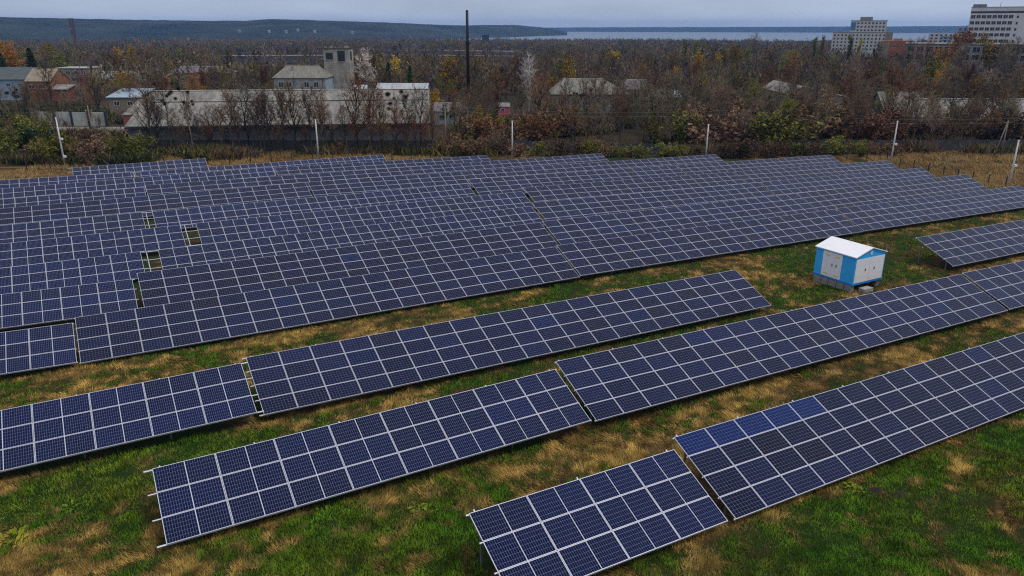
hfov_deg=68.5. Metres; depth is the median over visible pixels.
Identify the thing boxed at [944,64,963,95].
bare tree
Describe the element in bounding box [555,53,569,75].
bare tree
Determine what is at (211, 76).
bare tree
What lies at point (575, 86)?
hip roof house
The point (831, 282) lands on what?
concrete block
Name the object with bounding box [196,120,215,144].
thin tree
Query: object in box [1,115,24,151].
thin tree
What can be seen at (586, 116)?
overhead wire
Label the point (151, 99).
thin tree
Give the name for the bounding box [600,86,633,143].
thin tree
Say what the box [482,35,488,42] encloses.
dark tower block
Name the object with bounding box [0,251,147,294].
solar table
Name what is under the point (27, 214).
solar table
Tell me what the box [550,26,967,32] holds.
hills
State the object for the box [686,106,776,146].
bush
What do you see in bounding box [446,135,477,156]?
bush
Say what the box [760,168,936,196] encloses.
solar table
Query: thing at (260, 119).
bare tree
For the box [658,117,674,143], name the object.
bare tree
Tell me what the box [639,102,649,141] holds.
thin tree
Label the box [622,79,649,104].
hip roof house
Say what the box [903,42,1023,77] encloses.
podium building
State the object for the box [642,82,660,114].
bare tree
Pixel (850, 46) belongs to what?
poplar tree
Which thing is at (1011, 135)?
bush
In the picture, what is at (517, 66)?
bare tree
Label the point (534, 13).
sky
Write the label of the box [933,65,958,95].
thin tree
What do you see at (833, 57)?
bare tree
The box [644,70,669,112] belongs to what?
thin tree
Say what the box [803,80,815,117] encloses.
bare tree
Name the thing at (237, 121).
thin tree
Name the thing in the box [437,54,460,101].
autumn tree
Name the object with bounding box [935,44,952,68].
bare tree
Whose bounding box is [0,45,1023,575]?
ground
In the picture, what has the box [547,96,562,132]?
thin tree
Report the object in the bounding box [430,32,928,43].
lake
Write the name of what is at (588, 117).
thin tree
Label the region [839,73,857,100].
autumn tree
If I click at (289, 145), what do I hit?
boundary wall
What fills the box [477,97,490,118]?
thin tree
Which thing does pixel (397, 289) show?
solar table
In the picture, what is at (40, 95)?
bare tree
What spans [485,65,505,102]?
bare tree
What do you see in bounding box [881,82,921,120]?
thin tree
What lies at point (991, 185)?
tall dry grass
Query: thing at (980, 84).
thin tree
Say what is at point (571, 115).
bare tree
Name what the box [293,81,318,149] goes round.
bare tree
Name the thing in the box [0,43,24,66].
autumn tree
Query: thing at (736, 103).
bush
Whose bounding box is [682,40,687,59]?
poplar tree
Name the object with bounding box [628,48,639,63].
bare tree
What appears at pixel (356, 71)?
autumn tree
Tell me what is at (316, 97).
thin tree
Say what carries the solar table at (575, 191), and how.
on the ground at (630, 137)
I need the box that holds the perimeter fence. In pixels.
[25,150,1022,186]
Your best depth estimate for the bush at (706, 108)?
168.54 m
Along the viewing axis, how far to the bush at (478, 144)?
146.45 m
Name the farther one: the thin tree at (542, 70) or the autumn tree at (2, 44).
the autumn tree at (2, 44)
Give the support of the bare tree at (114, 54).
on the ground at (630, 137)
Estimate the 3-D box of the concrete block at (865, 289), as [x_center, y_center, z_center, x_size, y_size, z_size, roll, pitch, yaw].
[27.207,0.150,57.794,1.000,0.360,0.550,-10,22,-28]
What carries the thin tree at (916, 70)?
on the ground at (630, 137)
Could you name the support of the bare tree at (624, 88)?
on the ground at (630, 137)
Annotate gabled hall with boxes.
[761,80,846,115]
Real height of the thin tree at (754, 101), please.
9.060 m
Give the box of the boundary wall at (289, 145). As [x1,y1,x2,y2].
[129,139,1023,153]
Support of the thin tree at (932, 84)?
on the ground at (630, 137)
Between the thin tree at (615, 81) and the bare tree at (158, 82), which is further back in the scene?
the bare tree at (158, 82)
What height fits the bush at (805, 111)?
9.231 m
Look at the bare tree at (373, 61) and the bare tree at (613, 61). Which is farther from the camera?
the bare tree at (613, 61)
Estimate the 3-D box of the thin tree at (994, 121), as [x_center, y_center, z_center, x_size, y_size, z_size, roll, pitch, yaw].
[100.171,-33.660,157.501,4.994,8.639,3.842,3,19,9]
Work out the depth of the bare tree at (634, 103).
188.65 m
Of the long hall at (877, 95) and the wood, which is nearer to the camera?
the long hall at (877, 95)
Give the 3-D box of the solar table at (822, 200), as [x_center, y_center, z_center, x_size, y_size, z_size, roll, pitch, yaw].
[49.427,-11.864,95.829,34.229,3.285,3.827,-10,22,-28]
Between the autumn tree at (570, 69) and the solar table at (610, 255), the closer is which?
the solar table at (610, 255)
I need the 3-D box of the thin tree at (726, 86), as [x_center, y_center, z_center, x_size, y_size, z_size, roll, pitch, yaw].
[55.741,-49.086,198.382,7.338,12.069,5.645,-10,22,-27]
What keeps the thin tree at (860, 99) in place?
on the ground at (630, 137)
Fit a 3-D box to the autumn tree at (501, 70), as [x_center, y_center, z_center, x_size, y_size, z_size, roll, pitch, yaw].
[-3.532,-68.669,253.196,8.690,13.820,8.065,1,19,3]
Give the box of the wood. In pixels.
[0,36,1023,101]
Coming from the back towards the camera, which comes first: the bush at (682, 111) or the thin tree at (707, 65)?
the thin tree at (707, 65)
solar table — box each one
[0,167,275,198]
[0,172,131,191]
[0,182,311,225]
[0,187,145,209]
[0,212,145,243]
[0,225,187,267]
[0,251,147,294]
[0,279,138,328]
[0,323,77,377]
[0,362,263,472]
[67,158,207,177]
[74,247,579,363]
[131,155,385,179]
[136,222,557,306]
[142,206,543,271]
[143,369,591,548]
[144,184,475,228]
[145,167,413,200]
[184,191,534,245]
[242,270,771,416]
[275,155,490,178]
[307,166,546,196]
[410,153,608,174]
[466,449,727,575]
[468,165,684,194]
[523,172,745,209]
[531,182,773,220]
[542,154,723,173]
[542,194,816,244]
[554,274,1007,423]
[556,209,862,278]
[672,332,1023,520]
[676,155,841,174]
[735,160,900,186]
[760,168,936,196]
[797,174,987,210]
[836,186,1023,233]
[915,219,1023,269]
[962,260,1023,309]
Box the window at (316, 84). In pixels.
[313,82,318,87]
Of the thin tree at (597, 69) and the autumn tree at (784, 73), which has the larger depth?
the thin tree at (597, 69)
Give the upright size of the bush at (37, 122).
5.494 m
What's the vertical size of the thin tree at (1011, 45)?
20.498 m
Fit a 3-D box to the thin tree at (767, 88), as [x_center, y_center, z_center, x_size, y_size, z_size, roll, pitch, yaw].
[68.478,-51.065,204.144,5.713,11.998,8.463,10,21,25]
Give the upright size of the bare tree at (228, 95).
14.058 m
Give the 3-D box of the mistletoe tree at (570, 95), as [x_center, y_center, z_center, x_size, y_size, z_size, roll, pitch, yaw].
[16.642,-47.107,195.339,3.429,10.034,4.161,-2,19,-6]
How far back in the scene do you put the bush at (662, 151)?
149.68 m
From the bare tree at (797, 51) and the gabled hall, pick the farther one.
the bare tree at (797, 51)
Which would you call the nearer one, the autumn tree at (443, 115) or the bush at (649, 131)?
the bush at (649, 131)
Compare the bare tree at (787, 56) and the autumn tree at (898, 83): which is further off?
the bare tree at (787, 56)
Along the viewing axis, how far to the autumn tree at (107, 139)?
140.52 m
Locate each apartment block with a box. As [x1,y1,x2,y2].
[830,32,893,56]
[928,31,965,42]
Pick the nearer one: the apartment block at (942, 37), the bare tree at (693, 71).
the bare tree at (693, 71)
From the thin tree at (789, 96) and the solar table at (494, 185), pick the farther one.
the thin tree at (789, 96)
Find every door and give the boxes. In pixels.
[821,250,832,276]
[830,253,842,279]
[853,257,870,283]
[867,254,884,279]
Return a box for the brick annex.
[122,99,143,131]
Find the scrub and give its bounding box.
[0,97,1023,165]
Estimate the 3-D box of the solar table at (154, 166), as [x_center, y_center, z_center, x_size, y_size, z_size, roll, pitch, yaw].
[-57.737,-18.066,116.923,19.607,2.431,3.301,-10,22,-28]
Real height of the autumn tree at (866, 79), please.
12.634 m
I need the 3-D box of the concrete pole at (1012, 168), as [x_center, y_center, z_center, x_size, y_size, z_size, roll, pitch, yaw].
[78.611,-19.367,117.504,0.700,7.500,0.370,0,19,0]
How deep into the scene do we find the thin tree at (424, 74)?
282.23 m
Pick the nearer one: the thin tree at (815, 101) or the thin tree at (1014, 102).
the thin tree at (1014, 102)
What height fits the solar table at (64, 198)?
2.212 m
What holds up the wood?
on the ground at (630, 137)
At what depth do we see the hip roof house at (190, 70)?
319.79 m
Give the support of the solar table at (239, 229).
on the ground at (630, 137)
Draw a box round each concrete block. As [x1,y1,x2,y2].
[813,274,820,282]
[820,276,828,284]
[828,279,836,286]
[836,281,843,289]
[844,284,853,291]
[858,286,872,292]
[869,280,878,285]
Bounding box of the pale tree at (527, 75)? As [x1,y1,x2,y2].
[516,52,538,110]
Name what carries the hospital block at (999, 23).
on the ground at (630, 137)
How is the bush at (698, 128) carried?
on the ground at (630, 137)
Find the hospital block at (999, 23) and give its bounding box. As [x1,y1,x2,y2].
[967,4,1023,42]
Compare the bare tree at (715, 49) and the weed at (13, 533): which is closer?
the weed at (13, 533)
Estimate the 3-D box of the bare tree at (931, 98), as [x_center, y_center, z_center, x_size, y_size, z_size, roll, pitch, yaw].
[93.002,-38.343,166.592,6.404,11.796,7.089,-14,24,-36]
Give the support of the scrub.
on the ground at (630, 137)
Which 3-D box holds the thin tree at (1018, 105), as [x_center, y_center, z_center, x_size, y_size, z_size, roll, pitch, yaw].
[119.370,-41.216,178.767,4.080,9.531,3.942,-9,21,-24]
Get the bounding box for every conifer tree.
[0,53,7,66]
[26,48,36,66]
[385,62,393,82]
[406,66,413,82]
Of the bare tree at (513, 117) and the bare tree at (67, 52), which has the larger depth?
the bare tree at (67, 52)
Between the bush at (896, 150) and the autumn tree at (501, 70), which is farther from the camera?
the autumn tree at (501, 70)
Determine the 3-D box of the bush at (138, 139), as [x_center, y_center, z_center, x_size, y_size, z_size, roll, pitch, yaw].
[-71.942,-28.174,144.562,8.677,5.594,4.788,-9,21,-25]
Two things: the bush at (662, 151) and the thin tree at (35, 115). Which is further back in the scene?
the thin tree at (35, 115)
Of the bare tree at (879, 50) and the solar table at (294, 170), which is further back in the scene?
the bare tree at (879, 50)
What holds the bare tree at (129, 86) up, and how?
on the ground at (630, 137)
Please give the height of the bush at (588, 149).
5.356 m
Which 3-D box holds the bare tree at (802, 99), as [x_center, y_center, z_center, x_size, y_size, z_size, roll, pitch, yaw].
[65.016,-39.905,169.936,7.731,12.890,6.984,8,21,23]
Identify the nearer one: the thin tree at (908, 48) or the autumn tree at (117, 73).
the autumn tree at (117, 73)
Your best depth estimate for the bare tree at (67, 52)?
415.30 m
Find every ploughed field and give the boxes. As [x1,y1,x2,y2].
[221,56,321,63]
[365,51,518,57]
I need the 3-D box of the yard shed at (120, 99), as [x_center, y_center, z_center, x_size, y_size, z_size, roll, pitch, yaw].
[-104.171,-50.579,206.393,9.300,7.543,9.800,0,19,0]
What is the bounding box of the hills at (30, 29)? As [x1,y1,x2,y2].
[0,17,566,41]
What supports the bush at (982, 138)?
on the ground at (630, 137)
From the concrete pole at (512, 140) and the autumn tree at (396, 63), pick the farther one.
the autumn tree at (396, 63)
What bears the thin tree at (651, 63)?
on the ground at (630, 137)
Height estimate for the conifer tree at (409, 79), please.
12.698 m
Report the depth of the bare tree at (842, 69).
251.59 m
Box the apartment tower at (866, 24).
[850,17,887,31]
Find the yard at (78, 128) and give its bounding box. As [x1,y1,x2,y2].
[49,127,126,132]
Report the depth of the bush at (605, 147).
147.46 m
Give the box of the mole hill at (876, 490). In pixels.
[867,487,884,493]
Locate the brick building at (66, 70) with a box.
[56,66,103,95]
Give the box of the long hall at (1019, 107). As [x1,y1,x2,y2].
[922,98,1023,131]
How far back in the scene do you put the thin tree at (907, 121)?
160.50 m
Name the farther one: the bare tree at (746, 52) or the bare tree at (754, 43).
the bare tree at (754, 43)
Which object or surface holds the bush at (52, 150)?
on the ground at (630, 137)
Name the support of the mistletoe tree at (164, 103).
on the ground at (630, 137)
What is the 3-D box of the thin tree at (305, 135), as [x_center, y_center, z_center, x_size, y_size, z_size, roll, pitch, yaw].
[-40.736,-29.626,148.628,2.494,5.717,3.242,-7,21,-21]
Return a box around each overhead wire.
[449,106,723,112]
[449,110,726,116]
[738,110,1008,119]
[740,114,985,123]
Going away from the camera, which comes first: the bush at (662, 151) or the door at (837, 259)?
the door at (837, 259)
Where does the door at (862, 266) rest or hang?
in the transformer cabin
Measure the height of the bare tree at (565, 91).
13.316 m
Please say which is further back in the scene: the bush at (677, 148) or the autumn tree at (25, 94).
the autumn tree at (25, 94)
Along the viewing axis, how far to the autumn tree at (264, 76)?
252.28 m
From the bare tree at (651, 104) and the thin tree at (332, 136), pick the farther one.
the bare tree at (651, 104)
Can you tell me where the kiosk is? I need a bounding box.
[495,102,509,114]
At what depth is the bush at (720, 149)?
147.78 m
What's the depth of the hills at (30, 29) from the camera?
2584.34 m
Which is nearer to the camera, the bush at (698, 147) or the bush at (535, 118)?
the bush at (698, 147)
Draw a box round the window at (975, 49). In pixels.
[972,47,980,52]
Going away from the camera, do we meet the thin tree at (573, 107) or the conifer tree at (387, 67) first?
the thin tree at (573, 107)
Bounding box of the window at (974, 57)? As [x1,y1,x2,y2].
[970,55,978,60]
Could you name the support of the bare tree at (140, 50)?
on the ground at (630, 137)
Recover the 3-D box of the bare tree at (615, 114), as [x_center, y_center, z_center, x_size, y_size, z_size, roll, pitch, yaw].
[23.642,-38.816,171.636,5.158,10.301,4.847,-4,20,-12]
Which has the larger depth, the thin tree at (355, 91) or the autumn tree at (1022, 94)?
the autumn tree at (1022, 94)
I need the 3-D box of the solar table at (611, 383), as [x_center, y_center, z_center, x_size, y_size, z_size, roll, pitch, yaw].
[18.189,2.934,45.189,34.901,3.167,3.892,-10,22,-28]
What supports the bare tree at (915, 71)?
on the ground at (630, 137)
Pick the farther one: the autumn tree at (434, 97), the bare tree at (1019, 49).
the bare tree at (1019, 49)
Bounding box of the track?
[222,55,321,55]
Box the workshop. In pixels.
[24,69,69,100]
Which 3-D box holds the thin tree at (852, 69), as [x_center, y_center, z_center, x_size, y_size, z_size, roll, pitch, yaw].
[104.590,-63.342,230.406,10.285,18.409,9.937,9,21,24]
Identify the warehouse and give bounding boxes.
[124,88,429,139]
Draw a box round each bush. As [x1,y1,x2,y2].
[0,110,18,129]
[0,115,33,134]
[0,122,30,153]
[6,124,57,151]
[12,111,52,126]
[14,117,51,135]
[20,136,49,153]
[24,116,50,128]
[27,132,79,158]
[53,138,91,153]
[67,128,100,145]
[69,130,119,160]
[73,126,103,139]
[103,132,140,157]
[104,129,128,146]
[125,130,158,149]
[332,138,349,153]
[428,135,457,150]
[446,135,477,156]
[447,112,495,139]
[457,134,474,145]
[462,135,496,155]
[464,115,506,139]
[482,120,532,140]
[483,114,518,126]
[483,134,511,153]
[492,120,528,139]
[501,139,523,154]
[506,141,528,156]
[511,107,560,136]
[511,107,565,141]
[526,139,549,155]
[529,105,589,136]
[543,139,571,155]
[552,138,585,153]
[577,137,602,153]
[578,137,610,149]
[585,139,618,156]
[612,144,627,156]
[625,143,653,157]
[640,120,661,142]
[642,107,704,143]
[650,124,687,142]
[655,141,674,156]
[661,104,714,142]
[663,143,689,156]
[665,104,723,144]
[684,92,767,136]
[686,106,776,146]
[691,144,712,155]
[701,145,718,154]
[703,106,749,137]
[711,138,737,157]
[719,138,759,158]
[720,96,764,112]
[729,102,805,136]
[729,103,788,140]
[733,104,778,137]
[735,104,823,146]
[754,105,829,139]
[754,136,793,157]
[765,138,792,155]
[782,141,806,154]
[790,99,845,139]
[800,137,836,155]
[807,98,878,139]
[820,135,850,154]
[844,119,865,138]
[848,138,868,153]
[849,107,905,139]
[852,110,912,139]
[855,143,867,156]
[863,141,888,154]
[883,140,903,155]
[886,142,904,152]
[900,112,932,136]
[904,109,951,133]
[915,110,973,139]
[961,107,1022,139]
[967,108,1023,139]
[985,113,1023,137]
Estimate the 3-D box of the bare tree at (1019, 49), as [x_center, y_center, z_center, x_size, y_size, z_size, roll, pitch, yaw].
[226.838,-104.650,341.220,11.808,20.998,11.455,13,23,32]
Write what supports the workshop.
on the ground at (630, 137)
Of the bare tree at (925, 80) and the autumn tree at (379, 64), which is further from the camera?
the autumn tree at (379, 64)
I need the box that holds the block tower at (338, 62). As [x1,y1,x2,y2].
[322,46,354,88]
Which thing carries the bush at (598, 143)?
on the ground at (630, 137)
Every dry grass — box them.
[0,148,1023,188]
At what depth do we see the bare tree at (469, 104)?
174.95 m
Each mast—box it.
[68,18,77,50]
[465,10,469,95]
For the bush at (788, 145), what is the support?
on the ground at (630, 137)
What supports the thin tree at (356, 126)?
on the ground at (630, 137)
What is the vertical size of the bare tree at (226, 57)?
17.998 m
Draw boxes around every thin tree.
[0,88,7,108]
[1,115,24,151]
[8,80,31,114]
[28,103,42,126]
[34,62,59,100]
[41,103,61,135]
[84,90,94,111]
[84,108,94,120]
[93,115,101,128]
[112,106,122,130]
[121,82,165,139]
[135,103,172,149]
[139,87,170,137]
[150,75,159,89]
[161,105,187,139]
[168,121,192,146]
[177,95,197,139]
[183,67,201,89]
[187,114,205,144]
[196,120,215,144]
[207,102,229,144]
[217,79,277,146]
[222,126,235,145]
[223,71,239,89]
[226,105,245,144]
[241,97,275,149]
[245,105,260,149]
[248,82,279,153]
[268,118,286,153]
[277,76,306,152]
[299,99,339,153]
[301,127,311,144]
[310,86,331,148]
[324,119,335,142]
[328,70,377,148]
[329,103,351,146]
[345,111,362,154]
[358,104,379,154]
[368,84,391,149]
[369,112,391,151]
[381,104,405,149]
[399,122,417,150]
[406,77,434,151]
[407,109,427,153]
[415,105,443,145]
[417,62,432,82]
[419,119,430,146]
[447,99,457,123]
[456,82,485,120]
[458,100,469,121]
[460,44,478,63]
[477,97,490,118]
[490,130,505,155]
[507,71,529,113]
[520,100,535,117]
[525,76,555,107]
[527,66,554,115]
[532,63,546,81]
[546,93,557,113]
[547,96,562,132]
[557,91,568,107]
[566,93,583,124]
[572,58,581,77]
[577,70,591,114]
[580,102,602,141]
[590,61,611,78]
[592,73,612,119]
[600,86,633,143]
[608,91,622,126]
[609,75,625,118]
[614,72,631,98]
[624,87,651,143]
[627,60,658,105]
[631,79,651,116]
[634,54,658,82]
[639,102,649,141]
[642,115,661,142]
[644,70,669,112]
[649,91,678,140]
[655,80,687,128]
[659,70,690,103]
[663,49,681,73]
[683,97,700,111]
[684,70,712,109]
[684,75,694,104]
[689,58,716,81]
[696,55,728,90]
[707,89,737,142]
[708,80,727,106]
[720,79,735,94]
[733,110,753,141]
[747,58,778,86]
[747,94,760,109]
[758,78,772,101]
[761,66,785,84]
[766,80,786,103]
[780,88,794,109]
[782,73,803,103]
[782,78,802,100]
[784,51,802,82]
[792,64,830,111]
[804,85,818,108]
[812,90,826,111]
[815,84,839,139]
[836,53,871,100]
[840,77,857,108]
[844,83,877,139]
[847,80,867,139]
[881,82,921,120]
[895,52,905,67]
[896,105,912,139]
[897,104,914,137]
[899,80,924,122]
[900,37,920,67]
[904,79,922,111]
[904,87,930,139]
[906,42,928,74]
[911,62,924,85]
[922,81,945,120]
[928,82,969,117]
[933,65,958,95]
[942,38,958,62]
[955,75,987,135]
[959,107,976,139]
[965,90,984,139]
[979,80,1006,115]
[982,107,1002,139]
[983,86,1020,115]
[993,42,1015,79]
[994,37,1022,66]
[996,91,1022,139]
[1009,63,1023,94]
[1010,96,1022,113]
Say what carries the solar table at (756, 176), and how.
on the ground at (630, 137)
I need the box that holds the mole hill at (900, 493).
[889,491,907,497]
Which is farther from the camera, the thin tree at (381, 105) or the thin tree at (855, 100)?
the thin tree at (855, 100)
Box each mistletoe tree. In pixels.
[4,84,19,113]
[151,76,177,145]
[168,81,194,147]
[377,88,407,142]
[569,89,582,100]
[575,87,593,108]
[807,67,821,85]
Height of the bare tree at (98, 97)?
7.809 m
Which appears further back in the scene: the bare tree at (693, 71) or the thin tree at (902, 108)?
the bare tree at (693, 71)
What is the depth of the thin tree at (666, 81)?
197.69 m
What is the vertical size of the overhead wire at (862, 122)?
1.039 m
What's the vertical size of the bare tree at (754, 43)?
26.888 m
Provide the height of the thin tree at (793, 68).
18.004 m
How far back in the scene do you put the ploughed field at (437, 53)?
910.67 m
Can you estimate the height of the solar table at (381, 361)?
2.954 m
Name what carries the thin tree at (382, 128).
on the ground at (630, 137)
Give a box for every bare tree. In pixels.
[21,79,32,103]
[32,82,48,106]
[38,49,56,68]
[39,87,51,104]
[58,89,72,110]
[63,46,74,64]
[67,48,82,65]
[74,87,82,106]
[75,82,88,105]
[80,70,105,111]
[93,88,102,105]
[100,50,120,68]
[106,79,119,93]
[112,67,142,92]
[117,51,128,65]
[134,46,148,65]
[143,43,160,65]
[156,76,166,89]
[158,46,170,58]
[169,77,183,89]
[194,103,218,143]
[197,45,212,63]
[201,63,223,89]
[216,82,244,146]
[218,65,228,88]
[219,45,234,67]
[237,69,260,89]
[248,90,276,151]
[266,83,295,151]
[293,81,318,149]
[351,77,384,150]
[354,46,377,86]
[364,50,384,87]
[378,70,392,82]
[395,91,416,149]
[427,53,440,71]
[435,75,446,99]
[437,58,471,100]
[446,80,455,100]
[451,98,468,130]
[462,94,478,117]
[469,56,481,93]
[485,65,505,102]
[489,89,504,114]
[495,48,514,98]
[507,54,525,95]
[511,113,517,127]
[515,83,528,114]
[523,88,546,113]
[532,47,557,93]
[537,65,550,87]
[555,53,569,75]
[556,74,573,105]
[562,102,579,142]
[565,48,574,68]
[567,88,584,141]
[581,100,615,140]
[582,93,598,138]
[584,74,604,113]
[587,84,609,120]
[588,53,592,70]
[592,51,607,77]
[606,53,622,83]
[606,97,625,139]
[615,79,639,129]
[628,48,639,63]
[628,90,641,125]
[633,80,673,143]
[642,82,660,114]
[651,56,669,88]
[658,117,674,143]
[665,69,685,111]
[674,76,685,97]
[675,85,694,110]
[686,60,701,89]
[688,87,706,116]
[700,58,727,101]
[700,95,710,111]
[704,96,732,131]
[708,86,721,105]
[710,43,720,59]
[722,87,746,108]
[725,65,755,101]
[727,61,741,81]
[727,84,741,106]
[742,74,764,107]
[743,46,752,67]
[744,84,760,107]
[746,74,759,95]
[746,97,767,113]
[747,32,761,52]
[754,91,781,123]
[762,49,778,63]
[763,94,772,110]
[776,49,803,67]
[777,48,793,72]
[780,93,799,119]
[787,84,815,115]
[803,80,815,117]
[819,80,843,108]
[825,59,840,89]
[827,52,840,69]
[833,63,846,92]
[839,93,853,114]
[848,57,861,84]
[859,55,883,90]
[868,87,884,109]
[872,42,885,68]
[874,83,902,118]
[880,63,907,89]
[882,62,920,90]
[895,60,924,90]
[901,61,923,87]
[904,74,923,96]
[917,88,948,133]
[918,38,936,68]
[919,72,939,97]
[920,97,951,138]
[923,51,939,69]
[931,84,945,98]
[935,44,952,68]
[937,100,980,139]
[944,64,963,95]
[945,56,970,97]
[950,42,974,69]
[950,101,969,136]
[954,70,979,93]
[955,82,967,98]
[962,62,978,97]
[968,93,989,139]
[976,73,997,98]
[976,80,997,117]
[986,39,1004,65]
[988,76,998,97]
[991,85,1019,112]
[1000,36,1023,64]
[1006,53,1017,73]
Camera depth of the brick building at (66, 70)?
278.04 m
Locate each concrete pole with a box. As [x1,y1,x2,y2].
[55,117,66,160]
[315,119,318,155]
[511,121,512,156]
[705,124,709,154]
[890,121,898,161]
[1008,140,1019,185]
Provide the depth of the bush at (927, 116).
175.41 m
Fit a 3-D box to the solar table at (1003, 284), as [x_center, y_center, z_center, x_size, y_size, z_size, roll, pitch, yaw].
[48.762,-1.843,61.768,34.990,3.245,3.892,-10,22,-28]
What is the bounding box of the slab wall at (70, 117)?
[35,110,108,125]
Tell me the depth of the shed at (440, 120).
196.61 m
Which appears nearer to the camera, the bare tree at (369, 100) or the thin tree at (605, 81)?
the bare tree at (369, 100)
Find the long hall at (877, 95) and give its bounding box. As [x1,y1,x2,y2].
[865,92,924,120]
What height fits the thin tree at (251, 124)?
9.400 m
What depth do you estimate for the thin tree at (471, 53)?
377.00 m
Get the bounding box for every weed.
[0,524,37,545]
[59,499,79,513]
[404,502,432,515]
[836,480,865,494]
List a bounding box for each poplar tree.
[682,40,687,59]
[692,40,699,59]
[699,42,705,61]
[809,36,818,60]
[818,35,825,57]
[844,35,853,60]
[856,38,863,56]
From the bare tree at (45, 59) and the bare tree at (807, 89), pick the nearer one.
the bare tree at (807, 89)
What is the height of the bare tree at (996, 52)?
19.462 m
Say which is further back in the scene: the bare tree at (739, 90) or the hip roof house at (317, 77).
the hip roof house at (317, 77)
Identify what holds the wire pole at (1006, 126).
on the ground at (630, 137)
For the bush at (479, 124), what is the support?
on the ground at (630, 137)
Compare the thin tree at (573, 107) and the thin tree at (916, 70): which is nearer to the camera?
the thin tree at (573, 107)
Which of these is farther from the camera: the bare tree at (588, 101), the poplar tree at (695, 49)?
the poplar tree at (695, 49)
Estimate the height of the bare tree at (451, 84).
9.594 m
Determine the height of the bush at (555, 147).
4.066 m
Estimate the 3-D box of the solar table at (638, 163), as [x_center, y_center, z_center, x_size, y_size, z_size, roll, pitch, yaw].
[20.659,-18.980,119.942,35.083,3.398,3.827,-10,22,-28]
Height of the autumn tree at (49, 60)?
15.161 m
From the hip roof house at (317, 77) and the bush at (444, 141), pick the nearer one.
the bush at (444, 141)
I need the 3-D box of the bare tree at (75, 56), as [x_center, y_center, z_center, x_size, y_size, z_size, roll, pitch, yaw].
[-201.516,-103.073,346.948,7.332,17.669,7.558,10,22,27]
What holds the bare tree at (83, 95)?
on the ground at (630, 137)
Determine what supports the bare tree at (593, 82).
on the ground at (630, 137)
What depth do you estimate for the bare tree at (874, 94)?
189.58 m
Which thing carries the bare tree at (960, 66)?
on the ground at (630, 137)
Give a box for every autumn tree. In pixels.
[0,38,17,66]
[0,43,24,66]
[17,48,36,66]
[18,84,32,105]
[35,44,55,67]
[36,45,56,66]
[43,54,54,68]
[45,85,57,98]
[51,51,70,67]
[104,131,111,150]
[105,72,130,89]
[109,47,123,63]
[125,45,138,67]
[160,76,169,88]
[172,47,185,64]
[185,73,206,89]
[196,67,210,89]
[255,62,273,89]
[353,52,372,84]
[371,54,384,76]
[389,56,402,76]
[429,88,442,108]
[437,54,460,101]
[439,103,450,120]
[471,58,486,75]
[489,66,514,101]
[497,114,504,127]
[511,56,519,76]
[545,74,559,93]
[559,54,578,80]
[607,50,620,62]
[611,95,632,132]
[688,50,706,71]
[692,72,708,108]
[711,51,722,64]
[719,47,728,65]
[725,44,743,64]
[726,67,742,97]
[779,63,805,84]
[788,50,809,68]
[838,79,848,94]
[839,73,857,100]
[855,70,875,91]
[875,59,888,90]
[887,77,915,91]
[918,55,944,86]
[927,70,946,95]
[930,61,949,77]
[931,47,951,63]
[947,33,973,62]
[958,26,978,43]
[963,75,985,98]
[974,30,989,43]
[975,38,998,68]
[1018,78,1023,98]
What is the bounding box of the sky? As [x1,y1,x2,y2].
[0,0,1023,27]
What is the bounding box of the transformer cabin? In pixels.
[813,236,887,285]
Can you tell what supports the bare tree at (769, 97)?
on the ground at (630, 137)
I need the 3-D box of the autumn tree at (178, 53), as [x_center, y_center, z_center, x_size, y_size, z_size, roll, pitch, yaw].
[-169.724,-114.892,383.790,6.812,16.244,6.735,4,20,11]
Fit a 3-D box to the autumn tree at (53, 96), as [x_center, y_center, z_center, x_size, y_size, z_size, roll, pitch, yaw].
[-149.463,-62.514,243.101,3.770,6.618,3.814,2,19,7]
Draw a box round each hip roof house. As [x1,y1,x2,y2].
[173,64,236,87]
[272,66,333,89]
[548,78,628,112]
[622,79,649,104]
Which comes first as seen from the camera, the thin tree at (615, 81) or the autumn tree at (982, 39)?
the thin tree at (615, 81)
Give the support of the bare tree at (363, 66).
on the ground at (630, 137)
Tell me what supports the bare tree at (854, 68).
on the ground at (630, 137)
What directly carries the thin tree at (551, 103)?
on the ground at (630, 137)
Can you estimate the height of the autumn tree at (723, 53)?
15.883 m
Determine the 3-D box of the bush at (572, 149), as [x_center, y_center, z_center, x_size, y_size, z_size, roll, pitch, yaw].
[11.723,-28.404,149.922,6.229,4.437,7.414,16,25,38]
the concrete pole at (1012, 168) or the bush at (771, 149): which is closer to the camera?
the concrete pole at (1012, 168)
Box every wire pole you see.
[444,107,445,139]
[993,121,1011,155]
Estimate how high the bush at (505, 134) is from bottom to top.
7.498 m
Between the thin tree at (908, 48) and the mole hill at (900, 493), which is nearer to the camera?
the mole hill at (900, 493)
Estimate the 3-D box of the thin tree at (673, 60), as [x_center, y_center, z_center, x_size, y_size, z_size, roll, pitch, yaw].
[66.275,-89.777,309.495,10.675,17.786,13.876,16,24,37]
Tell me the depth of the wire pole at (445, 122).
149.16 m
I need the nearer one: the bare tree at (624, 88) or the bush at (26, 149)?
the bush at (26, 149)
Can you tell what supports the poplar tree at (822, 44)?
on the ground at (630, 137)
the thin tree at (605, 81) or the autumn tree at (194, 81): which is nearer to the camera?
the thin tree at (605, 81)
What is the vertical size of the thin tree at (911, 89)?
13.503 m
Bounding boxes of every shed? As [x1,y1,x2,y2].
[0,67,41,99]
[44,84,76,101]
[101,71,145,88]
[105,88,155,113]
[376,83,430,104]
[433,102,467,124]
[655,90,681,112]
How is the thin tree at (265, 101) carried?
on the ground at (630, 137)
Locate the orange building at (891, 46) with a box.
[879,38,907,58]
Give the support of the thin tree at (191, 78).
on the ground at (630, 137)

